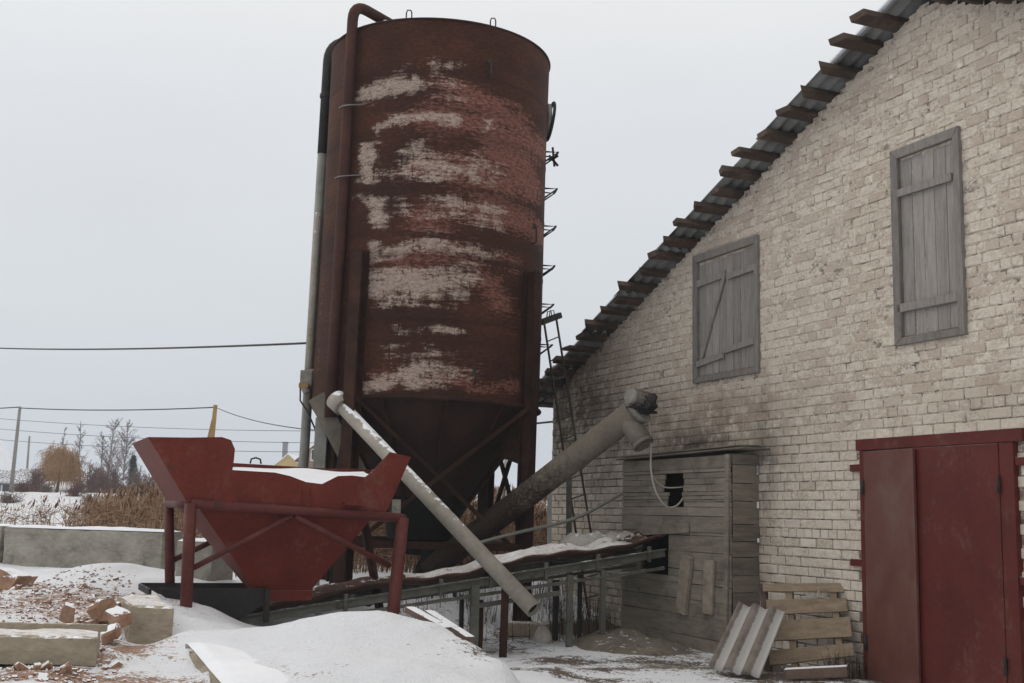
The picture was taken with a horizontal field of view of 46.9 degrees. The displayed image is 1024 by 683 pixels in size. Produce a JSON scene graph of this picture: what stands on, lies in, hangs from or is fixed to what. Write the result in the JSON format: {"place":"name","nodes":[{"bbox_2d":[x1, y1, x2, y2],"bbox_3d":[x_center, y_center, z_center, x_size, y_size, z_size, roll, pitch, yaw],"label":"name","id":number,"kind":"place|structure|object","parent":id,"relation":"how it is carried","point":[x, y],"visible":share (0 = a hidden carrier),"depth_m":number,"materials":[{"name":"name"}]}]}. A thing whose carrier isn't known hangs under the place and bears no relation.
{"place":"outdoors","nodes":[
{"label":"outdoors","id":0,"kind":"place"},
{"bbox_2d":[0,439,279,451],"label":"overhead wire","id":1,"kind":"object","parent":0,"point":[127,447],"visible":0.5,"depth_m":104.38,"materials":[{"name":"metal"}]},
{"bbox_2d":[0,418,281,430],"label":"overhead wire","id":2,"kind":"object","parent":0,"point":[152,427],"visible":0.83,"depth_m":102.57,"materials":[{"name":"metal"}]},
{"bbox_2d":[4,429,311,442],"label":"overhead wire","id":3,"kind":"object","parent":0,"point":[143,438],"visible":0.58,"depth_m":104.20,"materials":[{"name":"metal"}]},
{"bbox_2d":[0,491,881,682],"bbox_3d":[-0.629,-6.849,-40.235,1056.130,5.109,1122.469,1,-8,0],"label":"ground","id":4,"kind":"structure","parent":0,"point":[355,645],"depth_m":9.24,"materials":[{"name":"white snow"}]},
{"bbox_2d":[0,441,15,469],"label":"house","id":5,"kind":"structure","parent":4,"relation":"on","point":[5,461],"depth_m":118.23,"materials":[{"name":"white"}]},
{"bbox_2d":[0,489,27,503],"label":"shrub","id":6,"kind":"object","parent":4,"relation":"on","point":[3,497],"visible":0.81,"depth_m":49.42,"materials":[{"name":"grey plant"}]},
{"bbox_2d":[9,407,20,491],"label":"utility pole","id":7,"kind":"object","parent":4,"relation":"on","point":[12,476],"visible":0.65,"depth_m":61.66,"materials":[{"name":"concrete"}]},
{"bbox_2d":[14,585,21,589],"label":"broken brick","id":8,"kind":"object","parent":4,"relation":"on","point":[18,587],"visible":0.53,"depth_m":12.44,"materials":[{"name":"brown brick"}]},
{"bbox_2d":[0,567,37,591],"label":"brick lump","id":9,"kind":"object","parent":4,"relation":"on","point":[10,578],"visible":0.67,"depth_m":13.03,"materials":[{"name":"brown brick"}]},
{"bbox_2d":[14,662,28,669],"bbox_3d":[-3.250,2.173,7.848,0.133,0.044,0.094,33,-20,-6],"label":"broken brick","id":10,"kind":"object","parent":4,"relation":"on","point":[19,666],"visible":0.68,"depth_m":7.81,"materials":[{"name":"brown brick"}]},
{"bbox_2d":[12,479,34,491],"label":"shrub","id":11,"kind":"object","parent":4,"relation":"on","point":[19,487],"visible":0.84,"depth_m":59.41,"materials":[{"name":"plant"}]},
{"bbox_2d":[0,470,49,491],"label":"house","id":12,"kind":"structure","parent":4,"relation":"on","point":[5,475],"depth_m":88.45,"materials":[{"name":"grey"}]},
{"bbox_2d":[1,481,14,491],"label":"window","id":13,"kind":"structure","parent":12,"relation":"in","point":[4,488],"depth_m":87.18,"materials":[{"name":"white"}]},
{"bbox_2d":[26,436,29,468],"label":"utility pole","id":14,"kind":"object","parent":4,"relation":"on","point":[27,461],"visible":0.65,"depth_m":104.45,"materials":[{"name":"concrete"}]},
{"bbox_2d":[20,463,54,491],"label":"shrub","id":15,"kind":"object","parent":4,"relation":"on","point":[36,478],"visible":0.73,"depth_m":73.22,"materials":[{"name":"plant"}]},
{"bbox_2d":[33,662,41,669],"bbox_3d":[-3.150,2.190,7.808,0.053,0.126,0.034,10,2,-35],"label":"broken brick","id":16,"kind":"object","parent":4,"relation":"on","point":[37,666],"visible":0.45,"depth_m":7.80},
{"bbox_2d":[33,598,51,603],"bbox_3d":[-4.497,2.504,11.315,0.164,0.059,0.080,10,-45,-37],"label":"broken brick","id":17,"kind":"object","parent":4,"relation":"on","point":[48,600],"visible":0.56,"depth_m":11.30,"materials":[{"name":"brown brick"}]},
{"bbox_2d":[37,673,47,681],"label":"broken brick","id":18,"kind":"object","parent":4,"relation":"on","point":[41,676],"visible":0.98,"depth_m":7.42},
{"bbox_2d":[32,481,57,492],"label":"shrub","id":19,"kind":"object","parent":4,"relation":"on","point":[45,488],"visible":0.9,"depth_m":59.39,"materials":[{"name":"grey plant"}]},
{"bbox_2d":[39,660,52,669],"bbox_3d":[-3.105,2.169,7.843,0.123,0.041,0.087,-35,-37,-2],"label":"broken brick","id":20,"kind":"object","parent":4,"relation":"on","point":[48,665],"visible":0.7,"depth_m":7.82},
{"bbox_2d":[18,469,75,481],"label":"outbuilding","id":21,"kind":"structure","parent":4,"relation":"on","point":[33,470],"depth_m":96.64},
{"bbox_2d":[44,668,51,675],"bbox_3d":[-3.016,2.180,7.612,0.052,0.113,0.081,29,-49,-17],"label":"broken brick","id":22,"kind":"object","parent":4,"relation":"on","point":[48,672],"visible":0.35,"depth_m":7.61,"materials":[{"name":"brown brick"}]},
{"bbox_2d":[0,622,107,665],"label":"concrete beam","id":23,"kind":"structure","parent":4,"relation":"on","point":[25,643],"depth_m":8.13,"materials":[{"name":"grey concrete"}]},
{"bbox_2d":[34,440,90,491],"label":"willow tree","id":24,"kind":"object","parent":4,"relation":"on","point":[61,464],"visible":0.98,"depth_m":77.10,"materials":[{"name":"beige plant"}]},
{"bbox_2d":[60,427,67,449],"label":"bare tree","id":25,"kind":"object","parent":4,"relation":"on","point":[63,438],"visible":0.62,"depth_m":111.71,"materials":[{"name":"grey plant"}]},
{"bbox_2d":[42,481,88,492],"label":"outbuilding","id":26,"kind":"structure","parent":4,"relation":"on","point":[64,488],"depth_m":83.25,"materials":[{"name":"white"}]},
{"bbox_2d":[59,661,72,673],"bbox_3d":[-2.947,2.183,7.806,0.072,0.139,0.034,-6,18,-11],"label":"broken brick","id":27,"kind":"object","parent":4,"relation":"on","point":[67,667],"visible":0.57,"depth_m":7.79,"materials":[{"name":"brown brick"}]},
{"bbox_2d":[59,602,75,622],"bbox_3d":[-3.750,2.289,9.961,0.129,0.154,0.117,19,2,-27],"label":"brick lump","id":28,"kind":"object","parent":4,"relation":"on","point":[67,613],"visible":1,"depth_m":9.92,"materials":[{"name":"brown brick"}]},
{"bbox_2d":[0,565,135,682],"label":"brick crumbs","id":29,"kind":"object","parent":4,"relation":"on","point":[81,670],"visible":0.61,"depth_m":10.72,"materials":[{"name":"brown brick"}]},
{"bbox_2d":[62,484,88,496],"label":"shrub","id":30,"kind":"object","parent":4,"relation":"on","point":[76,492],"visible":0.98,"depth_m":55.36,"materials":[{"name":"grey plant"}]},
{"bbox_2d":[63,468,88,492],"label":"shrub","id":31,"kind":"object","parent":4,"relation":"on","point":[82,485],"visible":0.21,"depth_m":83.11,"materials":[{"name":"plant"}]},
{"bbox_2d":[73,421,90,470],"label":"bare tree","id":32,"kind":"object","parent":4,"relation":"on","point":[79,444],"visible":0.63,"depth_m":107.69,"materials":[{"name":"grey plant"}]},
{"bbox_2d":[79,489,99,506],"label":"shrub","id":33,"kind":"object","parent":4,"relation":"on","point":[88,497],"visible":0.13,"depth_m":47.47,"materials":[{"name":"brown plant"}]},
{"bbox_2d":[80,460,103,492],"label":"shrub","id":34,"kind":"object","parent":4,"relation":"on","point":[89,486],"visible":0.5,"depth_m":81.14,"materials":[{"name":"grey plant"}]},
{"bbox_2d":[85,620,98,623],"bbox_3d":[-3.598,2.410,10.086,0.090,0.058,0.125,-8,1,43],"label":"broken brick","id":35,"kind":"object","parent":4,"relation":"on","point":[91,622],"visible":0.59,"depth_m":10.06,"materials":[{"name":"brown brick"}]},
{"bbox_2d":[82,463,122,492],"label":"shrub","id":36,"kind":"object","parent":4,"relation":"on","point":[103,481],"visible":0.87,"depth_m":77.17,"materials":[{"name":"plant"}]},
{"bbox_2d":[87,598,119,622],"bbox_3d":[-3.513,2.319,10.165,0.195,0.231,0.222,-25,-10,32],"label":"brick lump","id":37,"kind":"object","parent":4,"relation":"on","point":[97,609],"visible":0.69,"depth_m":10.09,"materials":[{"name":"brown brick"}]},
{"bbox_2d":[98,432,108,475],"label":"bare tree","id":38,"kind":"object","parent":4,"relation":"on","point":[102,451],"visible":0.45,"depth_m":109.52,"materials":[{"name":"grey plant"}]},
{"bbox_2d":[92,418,125,472],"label":"bare tree","id":39,"kind":"object","parent":4,"relation":"on","point":[111,448],"visible":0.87,"depth_m":104.61,"materials":[{"name":"grey plant"}]},
{"bbox_2d":[101,623,121,644],"bbox_3d":[-3.107,2.257,9.152,0.122,0.100,0.238,-14,6,-10],"label":"brick lump","id":40,"kind":"object","parent":4,"relation":"on","point":[113,632],"visible":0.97,"depth_m":9.07,"materials":[{"name":"brown brick"}]},
{"bbox_2d":[93,454,131,490],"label":"shrub","id":41,"kind":"object","parent":4,"relation":"on","point":[113,472],"visible":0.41,"depth_m":79.39,"materials":[{"name":"grey plant"}]},
{"bbox_2d":[108,660,122,668],"bbox_3d":[-2.731,2.234,8.132,0.107,0.050,0.077,-31,8,-29],"label":"broken brick","id":42,"kind":"object","parent":4,"relation":"on","point":[116,664],"visible":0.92,"depth_m":8.11,"materials":[{"name":"brown brick"}]},
{"bbox_2d":[104,606,132,626],"bbox_3d":[-3.223,2.261,9.665,0.140,0.131,0.220,-14,16,-43],"label":"brick lump","id":43,"kind":"object","parent":4,"relation":"on","point":[121,617],"visible":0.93,"depth_m":9.62,"materials":[{"name":"brown brick"}]},
{"bbox_2d":[113,420,139,479],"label":"bare tree","id":44,"kind":"object","parent":4,"relation":"on","point":[126,444],"visible":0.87,"depth_m":99.57,"materials":[{"name":"grey plant"}]},
{"bbox_2d":[125,455,138,486],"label":"fir tree","id":45,"kind":"object","parent":4,"relation":"on","point":[132,463],"visible":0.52,"depth_m":94.31,"materials":[{"name":"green plant"}]},
{"bbox_2d":[124,464,146,492],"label":"shrub","id":46,"kind":"object","parent":4,"relation":"on","point":[133,478],"visible":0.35,"depth_m":75.37,"materials":[{"name":"plant"}]},
{"bbox_2d":[133,473,155,490],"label":"shrub","id":47,"kind":"object","parent":4,"relation":"on","point":[151,479],"visible":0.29,"depth_m":69.36,"materials":[{"name":"plant"}]},
{"bbox_2d":[117,594,173,644],"bbox_3d":[-3.245,2.489,10.363,0.350,0.502,1.480,5,-9,-22],"label":"concrete block","id":48,"kind":"object","parent":4,"relation":"on","point":[153,618],"depth_m":9.82,"materials":[{"name":"grey concrete"}]},
{"bbox_2d":[175,538,232,580],"bbox_3d":[-3.645,2.782,13.976,0.475,0.898,0.607,-1,-9,12],"label":"concrete block","id":49,"kind":"object","parent":4,"relation":"on","point":[219,568],"depth_m":13.73,"materials":[{"name":"grey concrete"}]},
{"bbox_2d":[207,405,217,436],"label":"utility pole","id":50,"kind":"object","parent":4,"relation":"on","point":[211,432],"visible":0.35,"depth_m":51.90,"materials":[{"name":"yellow wood"}]},
{"bbox_2d":[21,407,212,410],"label":"overhead wire","id":51,"kind":"object","parent":50,"relation":"attached to","point":[119,409],"visible":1,"depth_m":56.43,"materials":[{"name":"metal"}]},
{"bbox_2d":[215,407,552,430],"bbox_3d":[-6.168,2.078,35.354,0.032,2.956,36.146,5,-9,-22],"label":"overhead wire","id":52,"kind":"object","parent":50,"relation":"attached to","point":[314,430],"visible":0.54,"depth_m":38.52,"materials":[{"name":"metal"}]},
{"bbox_2d":[185,642,287,682],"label":"kerb block","id":53,"kind":"object","parent":4,"relation":"on","point":[221,664],"depth_m":7.86,"materials":[{"name":"beige concrete"}]},
{"bbox_2d":[132,437,410,614],"bbox_3d":[-2.477,2.180,12.272,2.815,2.244,1.628,5,-9,-23],"label":"receiving hopper","id":54,"kind":"object","parent":4,"relation":"on","point":[282,537],"visible":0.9,"depth_m":11.89,"materials":[{"name":"red paint"}]},
{"bbox_2d":[233,467,367,483],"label":"snow","id":55,"kind":"structure","parent":54,"relation":"in","point":[313,475],"depth_m":12.82,"materials":[{"name":"white snow"}]},
{"bbox_2d":[0,476,553,580],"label":"reeds","id":56,"kind":"object","parent":4,"relation":"on","point":[131,510],"visible":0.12,"depth_m":20.00,"materials":[{"name":"brown plant"}]},
{"bbox_2d":[274,443,298,466],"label":"house","id":57,"kind":"structure","parent":4,"relation":"on","point":[287,459],"depth_m":149.31,"materials":[{"name":"yellow"}]},
{"bbox_2d":[295,445,313,467],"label":"house","id":58,"kind":"structure","parent":4,"relation":"on","point":[311,453],"depth_m":109.48,"materials":[{"name":"brown brick"}]},
{"bbox_2d":[310,449,313,460],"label":"window","id":59,"kind":"structure","parent":58,"relation":"in","point":[312,450],"depth_m":109.54,"materials":[{"name":"white"}]},
{"bbox_2d":[138,531,667,649],"bbox_3d":[-0.989,2.798,13.078,5.970,1.474,0.885,5,-9,-23],"label":"belt conveyor","id":60,"kind":"object","parent":4,"relation":"on","point":[239,601],"visible":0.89,"depth_m":13.09,"materials":[{"name":"metal"}]},
{"bbox_2d":[560,531,642,549],"bbox_3d":[1.106,2.560,14.722,1.012,0.404,0.454,1,-8,0],"label":"tarpaulin","id":61,"kind":"object","parent":60,"relation":"on","point":[578,539],"visible":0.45,"depth_m":14.58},
{"bbox_2d":[600,551,617,556],"bbox_3d":[1.183,2.566,14.384,0.230,0.125,0.120,1,-8,0],"label":"wood offcut","id":62,"kind":"object","parent":60,"relation":"on","point":[607,554],"visible":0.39,"depth_m":14.32,"materials":[{"name":"brown wood"}]},
{"bbox_2d":[404,606,451,630],"bbox_3d":[-0.729,2.403,10.207,0.475,0.188,0.110,-6,-11,40],"label":"timber","id":63,"kind":"object","parent":4,"relation":"on","point":[415,612],"visible":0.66,"depth_m":10.21,"materials":[{"name":"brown wood"}]},
{"bbox_2d":[299,3,558,620],"bbox_3d":[-1.129,-0.222,16.200,3.487,8.315,3.144,1,-8,0],"label":"silo","id":64,"kind":"object","parent":4,"relation":"on","point":[423,336],"visible":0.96,"depth_m":15.09,"materials":[{"name":"paint"}]},
{"bbox_2d":[0,342,305,349],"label":"overhead wire","id":65,"kind":"object","parent":64,"relation":"attached to","point":[275,344],"visible":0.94,"depth_m":21.83,"materials":[{"name":"metal"}]},
{"bbox_2d":[309,392,366,585],"bbox_3d":[-2.209,2.044,14.730,0.854,2.835,0.296,-2,-9,18],"label":"dosing duct","id":66,"kind":"object","parent":64,"relation":"attached to","point":[329,428],"visible":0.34,"depth_m":14.85,"materials":[{"name":"grey metal"}]},
{"bbox_2d":[327,391,540,657],"bbox_3d":[-1.016,2.062,13.574,3.313,3.151,0.258,-5,-11,39],"label":"discharge pipe","id":67,"kind":"object","parent":64,"relation":"attached to","point":[508,583],"visible":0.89,"depth_m":13.18,"materials":[{"name":"metal"}]},
{"bbox_2d":[480,491,622,543],"bbox_3d":[0.563,2.231,15.083,2.036,0.753,0.224,4,-9,-19],"label":"hose","id":68,"kind":"object","parent":64,"relation":"attached to","point":[555,523],"visible":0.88,"depth_m":14.96,"materials":[{"name":"grey rubber"}]},
{"bbox_2d":[425,610,474,642],"bbox_3d":[-0.561,2.520,10.443,0.100,0.241,0.579,9,-12,-44],"label":"timber","id":69,"kind":"object","parent":4,"relation":"on","point":[459,632],"visible":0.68,"depth_m":10.35,"materials":[{"name":"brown wood"}]},
{"bbox_2d":[508,621,544,636],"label":"footing slab","id":70,"kind":"structure","parent":4,"relation":"on","point":[523,631],"depth_m":14.32,"materials":[{"name":"beige concrete"}]},
{"bbox_2d":[412,388,657,596],"bbox_3d":[0.209,1.984,14.663,3.597,2.652,0.456,-5,-10,37],"label":"screw conveyor","id":71,"kind":"object","parent":4,"relation":"on","point":[630,417],"visible":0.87,"depth_m":14.31,"materials":[{"name":"metal"}]},
{"bbox_2d":[534,625,552,643],"bbox_3d":[0.366,3.464,13.846,0.229,0.289,0.195,1,-8,0],"label":"rag bundle","id":72,"kind":"object","parent":4,"relation":"on","point":[543,634],"visible":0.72,"depth_m":13.78,"materials":[{"name":"grey fabric"}]},
{"bbox_2d":[547,492,551,600],"bbox_3d":[0.531,2.873,16.762,0.071,1.744,0.050,1,-8,0],"label":"post","id":73,"kind":"object","parent":4,"relation":"on","point":[549,529],"visible":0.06,"depth_m":16.78,"materials":[{"name":"white"}]},
{"bbox_2d":[235,555,864,679],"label":"weeds","id":74,"kind":"object","parent":4,"relation":"on","point":[858,668],"visible":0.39,"depth_m":14.92,"materials":[{"name":"brown plant"}]},
{"bbox_2d":[566,477,571,573],"bbox_3d":[0.756,2.729,15.672,0.106,2.248,0.050,1,-8,0],"label":"post","id":75,"kind":"object","parent":4,"relation":"on","point":[568,503],"depth_m":15.73,"materials":[{"name":"metal"}]},
{"bbox_2d":[542,310,597,615],"bbox_3d":[0.819,1.679,16.350,1.233,4.214,0.185,7,-10,-32],"label":"ladder","id":76,"kind":"object","parent":4,"relation":"on","point":[551,318],"visible":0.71,"depth_m":16.38,"materials":[{"name":"metal"}]},
{"bbox_2d":[573,628,690,655],"bbox_3d":[1.325,3.453,13.544,1.700,0.290,2.300,5,-9,-23],"label":"sand heap","id":77,"kind":"object","parent":4,"relation":"on","point":[625,641],"visible":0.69,"depth_m":13.16,"materials":[{"name":"beige sand"}]},
{"bbox_2d":[616,444,769,653],"bbox_3d":[2.086,2.530,13.934,0.440,2.530,2.772,5,-9,-24],"label":"board lean to","id":78,"kind":"object","parent":4,"relation":"on","point":[698,588],"visible":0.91,"depth_m":13.56,"materials":[{"name":"grey wood"}]},
{"bbox_2d":[709,602,784,677],"bbox_3d":[2.273,2.869,11.400,0.528,0.656,0.625,-5,-11,39],"label":"slate sheet","id":79,"kind":"object","parent":4,"relation":"on","point":[746,642],"visible":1,"depth_m":11.38,"materials":[{"name":"grey concrete"}]},
{"bbox_2d":[539,0,1023,682],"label":"barn","id":80,"kind":"structure","parent":4,"relation":"on","point":[821,292],"depth_m":11.62,"materials":[{"name":"brick"}]},
{"bbox_2d":[760,583,854,671],"bbox_3d":[2.899,2.836,11.643,0.947,0.901,0.555,-2,-9,19],"label":"pallet","id":81,"kind":"object","parent":4,"relation":"on","point":[792,630],"visible":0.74,"depth_m":11.59,"materials":[{"name":"brown wood"}]},
{"bbox_2d":[796,587,830,598],"bbox_3d":[3.061,2.562,11.786,0.415,0.212,0.146,1,-8,0],"label":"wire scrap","id":82,"kind":"object","parent":81,"relation":"attached to","point":[812,596],"visible":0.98,"depth_m":11.77,"materials":[{"name":"grey metal"}]},
{"bbox_2d":[784,665,848,679],"bbox_3d":[2.830,3.080,10.979,0.581,0.161,0.140,-2,-9,20],"label":"timber","id":83,"kind":"object","parent":4,"relation":"on","point":[817,672],"visible":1,"depth_m":10.92,"materials":[{"name":"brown wood"}]},
{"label":"concrete block","id":84,"kind":"object","parent":4,"relation":"on","visible":0},
{"bbox_2d":[0,524,17,562],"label":"concrete block","id":85,"kind":"object","parent":84,"relation":"on","point":[2,528],"depth_m":15.92,"materials":[{"name":"grey concrete"}]},
{"bbox_2d":[2,525,181,568],"bbox_3d":[-5.553,2.745,15.534,2.633,0.632,0.408,-2,-9,22],"label":"concrete block","id":86,"kind":"object","parent":84,"relation":"on","point":[47,546],"depth_m":15.35,"materials":[{"name":"grey concrete"}]},
{"bbox_2d":[0,0,885,490],"label":"sky","id":87,"kind":"structure","parent":0,"point":[158,158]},
{"bbox_2d":[648,421,682,507],"bbox_3d":[1.828,1.431,13.919,0.512,1.062,0.087,4,-9,-16],"label":"cable","id":88,"kind":"object","parent":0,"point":[659,498],"visible":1,"depth_m":13.85,"materials":[{"name":"grey rubber"}]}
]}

